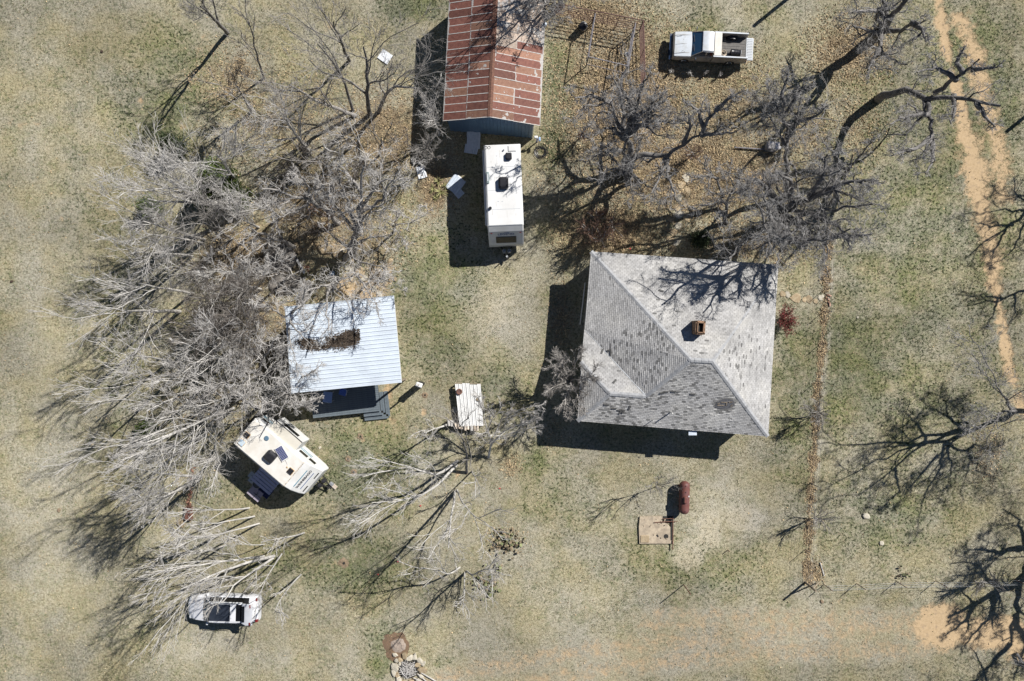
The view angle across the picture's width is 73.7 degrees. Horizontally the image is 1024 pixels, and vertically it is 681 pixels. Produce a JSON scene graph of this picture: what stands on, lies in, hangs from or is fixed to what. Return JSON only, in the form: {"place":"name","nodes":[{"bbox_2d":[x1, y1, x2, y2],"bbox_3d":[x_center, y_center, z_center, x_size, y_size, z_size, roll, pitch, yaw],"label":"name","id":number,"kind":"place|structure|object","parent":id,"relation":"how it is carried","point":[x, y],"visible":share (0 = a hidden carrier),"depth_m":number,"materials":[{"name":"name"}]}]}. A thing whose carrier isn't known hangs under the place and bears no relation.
{"place":"outdoors","nodes":[
{"label":"outdoors","id":0,"kind":"place"},
{"bbox_2d":[265,244,296,270],"bbox_3d":[-16.432,-5.987,48.803,2.181,0.271,1.854,14,90,0],"label":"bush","id":1,"kind":"object","parent":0,"point":[287,262],"visible":0.55,"depth_m":48.69,"materials":[{"name":"grey plant"}]},
{"bbox_2d":[268,274,304,294],"bbox_3d":[-16.044,-4.060,48.807,2.734,0.278,1.548,-4,90,0],"label":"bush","id":2,"kind":"object","parent":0,"point":[290,286],"visible":0.68,"depth_m":48.69,"materials":[{"name":"grey plant"}]},
{"bbox_2d":[0,0,1023,680],"bbox_3d":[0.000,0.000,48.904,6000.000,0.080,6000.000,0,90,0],"label":"ground","id":3,"kind":"structure","parent":0,"point":[952,628],"depth_m":48.90,"materials":[{"name":"beige plant"}]},
{"bbox_2d":[25,267,181,377],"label":"bare tree","id":4,"kind":"object","parent":3,"relation":"on","point":[151,310],"visible":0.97,"depth_m":41.06,"materials":[{"name":"grey plant"}]},
{"bbox_2d":[47,319,176,417],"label":"bare tree","id":5,"kind":"object","parent":3,"relation":"on","point":[127,372],"visible":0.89,"depth_m":40.50,"materials":[{"name":"grey plant"}]},
{"bbox_2d":[84,295,171,383],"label":"bare tree","id":6,"kind":"object","parent":3,"relation":"on","point":[139,350],"visible":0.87,"depth_m":41.92,"materials":[{"name":"grey plant"}]},
{"bbox_2d":[68,233,194,330],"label":"bare tree","id":7,"kind":"object","parent":3,"relation":"on","point":[137,287],"visible":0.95,"depth_m":40.86,"materials":[{"name":"grey plant"}]},
{"bbox_2d":[36,407,228,491],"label":"bare tree","id":8,"kind":"object","parent":3,"relation":"on","point":[159,439],"visible":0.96,"depth_m":39.08,"materials":[{"name":"grey plant"}]},
{"bbox_2d":[67,378,207,465],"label":"bare tree","id":9,"kind":"object","parent":3,"relation":"on","point":[153,406],"visible":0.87,"depth_m":41.08,"materials":[{"name":"grey plant"}]},
{"bbox_2d":[83,445,199,519],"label":"bare tree","id":10,"kind":"object","parent":3,"relation":"on","point":[140,484],"visible":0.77,"depth_m":41.50,"materials":[{"name":"grey plant"}]},
{"bbox_2d":[94,205,194,287],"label":"bare tree","id":11,"kind":"object","parent":3,"relation":"on","point":[155,246],"visible":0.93,"depth_m":41.27,"materials":[{"name":"grey plant"}]},
{"bbox_2d":[87,174,205,245],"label":"bare tree","id":12,"kind":"object","parent":3,"relation":"on","point":[137,221],"visible":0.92,"depth_m":41.37,"materials":[{"name":"grey plant"}]},
{"bbox_2d":[104,464,201,538],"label":"bare tree","id":13,"kind":"object","parent":3,"relation":"on","point":[168,494],"visible":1,"depth_m":41.48,"materials":[{"name":"grey plant"}]},
{"bbox_2d":[114,216,203,276],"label":"bare tree","id":14,"kind":"object","parent":3,"relation":"on","point":[180,238],"visible":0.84,"depth_m":41.89,"materials":[{"name":"grey plant"}]},
{"bbox_2d":[92,147,232,281],"bbox_3d":[-22.092,-7.865,44.351,5.889,9.189,8.373,0,90,0],"label":"bare tree","id":15,"kind":"object","parent":3,"relation":"on","point":[170,202],"visible":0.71,"depth_m":42.85,"materials":[{"name":"grey plant"}]},
{"bbox_2d":[90,102,236,227],"bbox_3d":[-21.048,-10.514,43.252,7.352,11.370,7.541,44,90,0],"label":"bare tree","id":16,"kind":"object","parent":3,"relation":"on","point":[170,179],"visible":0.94,"depth_m":41.10,"materials":[{"name":"grey plant"}]},
{"bbox_2d":[151,129,192,160],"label":"cedar tree","id":17,"kind":"object","parent":3,"relation":"on","point":[166,139],"visible":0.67,"depth_m":47.39,"materials":[{"name":"green plant"}]},
{"bbox_2d":[136,348,216,400],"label":"bare tree","id":18,"kind":"object","parent":3,"relation":"on","point":[171,366],"visible":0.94,"depth_m":41.77,"materials":[{"name":"grey plant"}]},
{"bbox_2d":[133,533,225,591],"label":"bare tree","id":19,"kind":"object","parent":3,"relation":"on","point":[184,547],"visible":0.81,"depth_m":43.33,"materials":[{"name":"grey plant"}]},
{"bbox_2d":[131,384,234,486],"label":"bare tree","id":20,"kind":"object","parent":3,"relation":"on","point":[194,430],"visible":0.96,"depth_m":40.31,"materials":[{"name":"grey plant"}]},
{"bbox_2d":[129,280,241,364],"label":"bare tree","id":21,"kind":"object","parent":3,"relation":"on","point":[195,327],"visible":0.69,"depth_m":43.86,"materials":[{"name":"grey plant"}]},
{"bbox_2d":[115,550,264,613],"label":"bare tree","id":22,"kind":"object","parent":3,"relation":"on","point":[200,565],"visible":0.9,"depth_m":41.52,"materials":[{"name":"grey plant"}]},
{"bbox_2d":[150,242,242,336],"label":"bare tree","id":23,"kind":"object","parent":3,"relation":"on","point":[203,272],"visible":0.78,"depth_m":43.78,"materials":[{"name":"grey plant"}]},
{"bbox_2d":[140,185,254,255],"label":"bare tree","id":24,"kind":"object","parent":3,"relation":"on","point":[212,219],"visible":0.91,"depth_m":43.39,"materials":[{"name":"grey plant"}]},
{"bbox_2d":[128,522,274,668],"bbox_3d":[-18.669,15.311,43.265,3.467,11.340,7.822,26,90,0],"label":"bare tree","id":25,"kind":"object","parent":3,"relation":"on","point":[239,565],"visible":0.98,"depth_m":40.74,"materials":[{"name":"grey plant"}]},
{"bbox_2d":[153,501,249,554],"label":"bare tree","id":26,"kind":"object","parent":3,"relation":"on","point":[196,509],"visible":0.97,"depth_m":42.77,"materials":[{"name":"grey plant"}]},
{"bbox_2d":[175,0,234,34],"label":"bare tree","id":27,"kind":"object","parent":3,"relation":"on","point":[216,21],"visible":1,"depth_m":42.13,"materials":[{"name":"grey wood"}]},
{"bbox_2d":[164,417,245,501],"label":"bare tree","id":28,"kind":"object","parent":3,"relation":"on","point":[205,465],"visible":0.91,"depth_m":45.17,"materials":[{"name":"grey plant"}]},
{"bbox_2d":[166,251,244,347],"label":"bare tree","id":29,"kind":"object","parent":3,"relation":"on","point":[198,297],"visible":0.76,"depth_m":43.60,"materials":[{"name":"grey plant"}]},
{"bbox_2d":[159,387,254,466],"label":"bare tree","id":30,"kind":"object","parent":3,"relation":"on","point":[184,407],"visible":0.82,"depth_m":42.73,"materials":[{"name":"grey plant"}]},
{"bbox_2d":[160,520,259,562],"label":"bare tree","id":31,"kind":"object","parent":3,"relation":"on","point":[201,536],"visible":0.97,"depth_m":42.80,"materials":[{"name":"grey plant"}]},
{"bbox_2d":[167,306,254,387],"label":"bare tree","id":32,"kind":"object","parent":3,"relation":"on","point":[209,331],"visible":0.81,"depth_m":42.20,"materials":[{"name":"grey plant"}]},
{"bbox_2d":[192,219,237,269],"bbox_3d":[-20.389,-6.329,46.987,4.190,3.842,2.304,-36,90,0],"label":"undergrowth bush","id":33,"kind":"object","parent":3,"relation":"on","point":[216,243],"visible":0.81,"depth_m":46.67,"materials":[{"name":"grey plant"}]},
{"bbox_2d":[195,156,240,197],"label":"cedar tree","id":34,"kind":"object","parent":3,"relation":"on","point":[219,175],"visible":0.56,"depth_m":46.52,"materials":[{"name":"green plant"}]},
{"bbox_2d":[175,361,262,432],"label":"bare tree","id":35,"kind":"object","parent":3,"relation":"on","point":[213,401],"visible":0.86,"depth_m":42.91,"materials":[{"name":"grey plant"}]},
{"bbox_2d":[169,289,269,392],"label":"bare tree","id":36,"kind":"object","parent":3,"relation":"on","point":[210,358],"visible":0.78,"depth_m":43.31,"materials":[{"name":"grey plant"}]},
{"bbox_2d":[165,556,273,619],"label":"bare tree","id":37,"kind":"object","parent":3,"relation":"on","point":[245,576],"visible":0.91,"depth_m":42.26,"materials":[{"name":"grey plant"}]},
{"bbox_2d":[188,590,261,625],"bbox_3d":[-20.354,18.859,47.930,5.050,1.940,2.200,2,90,0],"label":"silver car","id":38,"kind":"object","parent":3,"relation":"on","point":[233,607],"visible":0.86,"depth_m":47.52,"materials":[{"name":"paint"}]},
{"bbox_2d":[156,105,299,206],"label":"bare tree","id":39,"kind":"object","parent":3,"relation":"on","point":[224,158],"visible":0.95,"depth_m":42.23,"materials":[{"name":"grey plant"}]},
{"bbox_2d":[184,53,277,133],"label":"oak tree","id":40,"kind":"object","parent":3,"relation":"on","point":[237,71],"visible":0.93,"depth_m":44.11,"materials":[{"name":"grey plant"}]},
{"bbox_2d":[176,249,286,363],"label":"bare tree","id":41,"kind":"object","parent":3,"relation":"on","point":[242,287],"visible":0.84,"depth_m":43.88,"materials":[{"name":"grey plant"}]},
{"bbox_2d":[205,177,259,259],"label":"bare tree","id":42,"kind":"object","parent":3,"relation":"on","point":[234,210],"visible":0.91,"depth_m":43.73,"materials":[{"name":"grey plant"}]},
{"bbox_2d":[217,175,256,211],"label":"cedar tree","id":43,"kind":"object","parent":3,"relation":"on","point":[239,189],"visible":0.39,"depth_m":47.35,"materials":[{"name":"green plant"}]},
{"bbox_2d":[211,0,267,77],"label":"bare tree","id":44,"kind":"object","parent":3,"relation":"on","point":[254,42],"visible":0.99,"depth_m":43.97,"materials":[{"name":"grey wood"}]},
{"bbox_2d":[214,249,266,318],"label":"bare tree","id":45,"kind":"object","parent":3,"relation":"on","point":[244,268],"visible":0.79,"depth_m":43.70,"materials":[{"name":"grey plant"}]},
{"bbox_2d":[202,357,282,442],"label":"bare tree","id":46,"kind":"object","parent":3,"relation":"on","point":[250,389],"visible":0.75,"depth_m":44.20,"materials":[{"name":"grey plant"}]},
{"bbox_2d":[206,266,285,370],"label":"bare tree","id":47,"kind":"object","parent":3,"relation":"on","point":[234,317],"visible":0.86,"depth_m":43.56,"materials":[{"name":"grey plant"}]},
{"bbox_2d":[210,178,284,222],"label":"bare tree","id":48,"kind":"object","parent":3,"relation":"on","point":[267,208],"visible":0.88,"depth_m":43.68,"materials":[{"name":"grey plant"}]},
{"bbox_2d":[201,321,305,410],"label":"bare tree","id":49,"kind":"object","parent":3,"relation":"on","point":[257,373],"visible":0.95,"depth_m":43.89,"materials":[{"name":"grey plant"}]},
{"bbox_2d":[234,194,295,261],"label":"bare tree","id":50,"kind":"object","parent":3,"relation":"on","point":[269,238],"visible":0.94,"depth_m":44.44,"materials":[{"name":"grey plant"}]},
{"bbox_2d":[251,467,278,494],"bbox_3d":[-17.443,9.925,48.521,1.750,0.718,1.105,41,90,0],"label":"slatted bench table","id":51,"kind":"object","parent":3,"relation":"on","point":[274,483],"visible":0.92,"depth_m":48.16,"materials":[{"name":"blue plastic"}]},
{"bbox_2d":[224,248,310,287],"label":"bare tree","id":52,"kind":"object","parent":3,"relation":"on","point":[287,276],"visible":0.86,"depth_m":44.75,"materials":[{"name":"grey plant"}]},
{"bbox_2d":[224,77,327,157],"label":"bare tree","id":53,"kind":"object","parent":3,"relation":"on","point":[288,122],"visible":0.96,"depth_m":42.38,"materials":[{"name":"grey plant"}]},
{"bbox_2d":[243,276,322,381],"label":"bare tree","id":54,"kind":"object","parent":3,"relation":"on","point":[291,320],"visible":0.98,"depth_m":43.40,"materials":[{"name":"grey plant"}]},
{"bbox_2d":[234,411,337,493],"bbox_3d":[-15.371,7.903,47.180,7.739,3.440,3.150,41,90,0],"label":"camper trailer","id":55,"kind":"object","parent":3,"relation":"on","point":[279,452],"visible":0.99,"depth_m":45.88,"materials":[{"name":"white plastic"}]},
{"bbox_2d":[253,360,327,419],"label":"bare tree","id":56,"kind":"object","parent":3,"relation":"on","point":[303,402],"visible":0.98,"depth_m":44.26,"materials":[{"name":"grey plant"}]},
{"bbox_2d":[239,55,356,135],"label":"bare tree","id":57,"kind":"object","parent":3,"relation":"on","point":[325,103],"visible":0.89,"depth_m":43.09,"materials":[{"name":"grey plant"}]},
{"bbox_2d":[245,160,353,225],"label":"bare tree","id":58,"kind":"object","parent":3,"relation":"on","point":[311,200],"visible":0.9,"depth_m":43.38,"materials":[{"name":"grey plant"}]},
{"bbox_2d":[249,124,355,200],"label":"bare tree","id":59,"kind":"object","parent":3,"relation":"on","point":[303,167],"visible":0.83,"depth_m":43.85,"materials":[{"name":"grey plant"}]},
{"bbox_2d":[259,0,360,62],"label":"bare tree","id":60,"kind":"object","parent":3,"relation":"on","point":[317,7],"visible":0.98,"depth_m":42.71,"materials":[{"name":"grey wood"}]},
{"bbox_2d":[271,0,354,111],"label":"bare tree","id":61,"kind":"object","parent":3,"relation":"on","point":[345,84],"visible":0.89,"depth_m":42.92,"materials":[{"name":"grey wood"}]},
{"bbox_2d":[299,96,358,155],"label":"bare tree","id":62,"kind":"object","parent":3,"relation":"on","point":[331,127],"visible":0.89,"depth_m":44.55,"materials":[{"name":"grey plant"}]},
{"bbox_2d":[277,261,388,344],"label":"bare tree","id":63,"kind":"object","parent":3,"relation":"on","point":[334,283],"visible":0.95,"depth_m":43.98,"materials":[{"name":"grey plant"}]},
{"bbox_2d":[285,295,405,420],"bbox_3d":[-11.174,1.533,47.099,7.292,3.602,8.476,-5,90,0],"label":"cabin","id":64,"kind":"object","parent":3,"relation":"on","point":[365,368],"visible":0.86,"depth_m":45.61,"materials":[{"name":"white metal"}]},
{"bbox_2d":[294,328,359,351],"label":"roof leaves","id":65,"kind":"object","parent":64,"relation":"on","point":[347,338],"visible":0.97,"depth_m":45.47,"materials":[{"name":"brown plant"}]},
{"bbox_2d":[317,200,398,295],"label":"bare tree","id":66,"kind":"object","parent":3,"relation":"on","point":[349,247],"visible":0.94,"depth_m":44.87,"materials":[{"name":"grey plant"}]},
{"bbox_2d":[284,3,442,116],"bbox_3d":[-8.304,-16.865,42.920,9.033,12.004,5.053,0,90,0],"label":"bare tree","id":67,"kind":"object","parent":3,"relation":"on","point":[366,91],"visible":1,"depth_m":41.11,"materials":[{"name":"grey wood"}]},
{"bbox_2d":[302,106,429,255],"bbox_3d":[-9.412,-9.516,44.083,6.810,9.873,8.081,39,90,0],"label":"bare tree","id":68,"kind":"object","parent":3,"relation":"on","point":[361,204],"visible":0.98,"depth_m":42.33,"materials":[{"name":"grey plant"}]},
{"bbox_2d":[351,99,408,164],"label":"bare tree","id":69,"kind":"object","parent":3,"relation":"on","point":[381,141],"visible":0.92,"depth_m":44.83,"materials":[{"name":"grey wood"}]},
{"bbox_2d":[353,261,407,308],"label":"bare tree","id":70,"kind":"object","parent":3,"relation":"on","point":[382,286],"visible":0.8,"depth_m":45.49,"materials":[{"name":"grey plant"}]},
{"bbox_2d":[382,632,408,661],"bbox_3d":[-8.316,21.945,48.882,1.953,0.024,2.131,0,90,0],"label":"dirt patch","id":71,"kind":"object","parent":3,"relation":"on","point":[389,652],"visible":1,"depth_m":48.88,"materials":[{"name":"brown soil"}]},
{"bbox_2d":[342,464,457,543],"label":"bare tree","id":72,"kind":"object","parent":3,"relation":"on","point":[422,494],"visible":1,"depth_m":41.13,"materials":[{"name":"grey plant"}]},
{"bbox_2d":[343,449,458,498],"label":"bare tree","id":73,"kind":"object","parent":3,"relation":"on","point":[424,470],"visible":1,"depth_m":41.82,"materials":[{"name":"grey plant"}]},
{"bbox_2d":[375,203,432,252],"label":"bare tree","id":74,"kind":"object","parent":3,"relation":"on","point":[397,217],"visible":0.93,"depth_m":46.03,"materials":[{"name":"grey plant"}]},
{"bbox_2d":[363,24,465,112],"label":"bare tree","id":75,"kind":"object","parent":3,"relation":"on","point":[382,101],"visible":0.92,"depth_m":43.21,"materials":[{"name":"grey plant"}]},
{"bbox_2d":[401,126,445,175],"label":"bare tree","id":76,"kind":"object","parent":3,"relation":"on","point":[424,152],"visible":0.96,"depth_m":45.49,"materials":[{"name":"grey plant"}]},
{"bbox_2d":[412,73,449,137],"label":"bare tree","id":77,"kind":"object","parent":3,"relation":"on","point":[434,120],"visible":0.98,"depth_m":44.61,"materials":[{"name":"grey plant"}]},
{"bbox_2d":[407,490,472,573],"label":"bare tree","id":78,"kind":"object","parent":3,"relation":"on","point":[450,519],"visible":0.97,"depth_m":42.13,"materials":[{"name":"grey plant"}]},
{"bbox_2d":[430,403,487,486],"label":"bare tree","id":79,"kind":"object","parent":3,"relation":"on","point":[466,460],"visible":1,"depth_m":43.91,"materials":[{"name":"grey wood"}]},
{"bbox_2d":[455,383,483,426],"bbox_3d":[-3.031,4.579,48.618,2.034,0.554,3.154,0,90,0],"label":"firewood shelter","id":80,"kind":"object","parent":3,"relation":"on","point":[464,397],"visible":0.84,"depth_m":48.38,"materials":[{"name":"white metal"}]},
{"bbox_2d":[441,489,516,558],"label":"bare tree","id":81,"kind":"object","parent":3,"relation":"on","point":[474,516],"visible":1,"depth_m":42.82,"materials":[{"name":"grey plant"}]},
{"bbox_2d":[466,549,512,613],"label":"bare tree","id":82,"kind":"object","parent":3,"relation":"on","point":[489,574],"visible":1,"depth_m":45.68,"materials":[{"name":"grey plant"}]},
{"bbox_2d":[443,0,545,138],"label":"barn","id":83,"kind":"structure","parent":3,"relation":"on","point":[496,47],"depth_m":45.31,"materials":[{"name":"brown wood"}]},
{"bbox_2d":[482,144,523,259],"bbox_3d":[-0.585,-9.693,47.080,2.590,3.640,8.014,-2,90,0],"label":"travel trailer","id":84,"kind":"object","parent":3,"relation":"on","point":[503,195],"visible":1,"depth_m":45.63,"materials":[{"name":"white plastic"}]},
{"bbox_2d":[470,389,545,457],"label":"bare tree","id":85,"kind":"object","parent":3,"relation":"on","point":[522,423],"visible":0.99,"depth_m":45.18,"materials":[{"name":"grey plant"}]},
{"bbox_2d":[0,0,1023,680],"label":"fallen leaves","id":86,"kind":"object","parent":3,"relation":"on","point":[714,150],"visible":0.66,"depth_m":48.87,"materials":[{"name":"beige plant"}]},
{"bbox_2d":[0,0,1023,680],"bbox_3d":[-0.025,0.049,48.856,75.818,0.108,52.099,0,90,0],"label":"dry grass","id":87,"kind":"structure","parent":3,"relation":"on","point":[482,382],"depth_m":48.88,"materials":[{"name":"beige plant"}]},
{"bbox_2d":[511,0,604,38],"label":"oak tree","id":88,"kind":"object","parent":3,"relation":"on","point":[543,3],"visible":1,"depth_m":44.15,"materials":[{"name":"grey plant"}]},
{"bbox_2d":[541,345,603,420],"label":"bare tree","id":89,"kind":"object","parent":3,"relation":"on","point":[570,379],"visible":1,"depth_m":44.97,"materials":[{"name":"grey plant"}]},
{"bbox_2d":[560,38,700,178],"bbox_3d":[7.250,-14.328,44.447,7.489,9.277,8.227,42,90,0],"label":"oak tree","id":90,"kind":"object","parent":3,"relation":"on","point":[635,116],"visible":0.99,"depth_m":42.10,"materials":[{"name":"grey plant"}]},
{"bbox_2d":[587,140,673,209],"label":"oak tree","id":91,"kind":"object","parent":3,"relation":"on","point":[637,180],"visible":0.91,"depth_m":44.69,"materials":[{"name":"grey plant"}]},
{"bbox_2d":[639,516,673,543],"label":"concrete slab","id":92,"kind":"structure","parent":3,"relation":"on","point":[651,531],"depth_m":48.76,"materials":[{"name":"concrete"}]},
{"bbox_2d":[576,250,778,437],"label":"house","id":93,"kind":"structure","parent":3,"relation":"on","point":[678,343],"depth_m":45.17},
{"bbox_2d":[678,481,689,513],"bbox_3d":[12.162,11.094,48.310,0.740,1.180,2.340,1,90,0],"label":"propane tank","id":94,"kind":"object","parent":3,"relation":"on","point":[684,499],"visible":1,"depth_m":47.93,"materials":[{"name":"metal"}]},
{"bbox_2d":[622,86,749,206],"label":"oak tree","id":95,"kind":"object","parent":3,"relation":"on","point":[665,157],"visible":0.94,"depth_m":42.48,"materials":[{"name":"grey plant"}]},
{"bbox_2d":[667,26,753,65],"bbox_3d":[14.026,-20.679,48.050,5.960,1.700,2.320,3,90,0],"label":"pickup truck","id":96,"kind":"object","parent":3,"relation":"on","point":[698,46],"visible":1,"depth_m":47.81,"materials":[{"name":"beige paint"}]},
{"bbox_2d":[669,155,752,224],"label":"oak tree","id":97,"kind":"object","parent":3,"relation":"on","point":[719,200],"visible":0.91,"depth_m":43.74,"materials":[{"name":"grey plant"}]},
{"bbox_2d":[777,301,799,337],"bbox_3d":[19.363,-1.413,48.064,1.577,1.692,2.682,0,90,0],"label":"red shrub","id":98,"kind":"object","parent":3,"relation":"on","point":[785,323],"visible":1,"depth_m":47.95,"materials":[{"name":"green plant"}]},
{"bbox_2d":[737,64,850,213],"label":"oak tree","id":99,"kind":"object","parent":3,"relation":"on","point":[781,113],"visible":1,"depth_m":41.35,"materials":[{"name":"grey plant"}]},
{"bbox_2d":[704,140,892,284],"bbox_3d":[17.460,-7.705,43.873,11.187,10.204,8.481,0,90,0],"label":"oak tree","id":100,"kind":"object","parent":3,"relation":"on","point":[779,217],"visible":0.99,"depth_m":41.80,"materials":[{"name":"grey plant"}]},
{"bbox_2d":[804,129,893,225],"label":"oak tree","id":101,"kind":"object","parent":3,"relation":"on","point":[845,175],"visible":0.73,"depth_m":43.18,"materials":[{"name":"grey plant"}]},
{"bbox_2d":[831,0,937,83],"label":"oak tree","id":102,"kind":"object","parent":3,"relation":"on","point":[878,32],"visible":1,"depth_m":43.09,"materials":[{"name":"grey plant"}]},
{"bbox_2d":[871,44,1005,180],"bbox_3d":[26.462,-13.871,44.538,7.535,9.027,7.989,0,90,0],"label":"oak tree","id":103,"kind":"object","parent":3,"relation":"on","point":[926,112],"visible":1,"depth_m":42.75,"materials":[{"name":"grey plant"}]},
{"bbox_2d":[939,320,1023,466],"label":"oak tree","id":104,"kind":"object","parent":3,"relation":"on","point":[1010,410],"visible":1,"depth_m":42.86,"materials":[{"name":"grey plant"}]},
{"bbox_2d":[688,226,715,249],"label":"cedar tree","id":105,"kind":"object","parent":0,"point":[699,238],"visible":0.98,"depth_m":47.58,"materials":[{"name":"green plant"}]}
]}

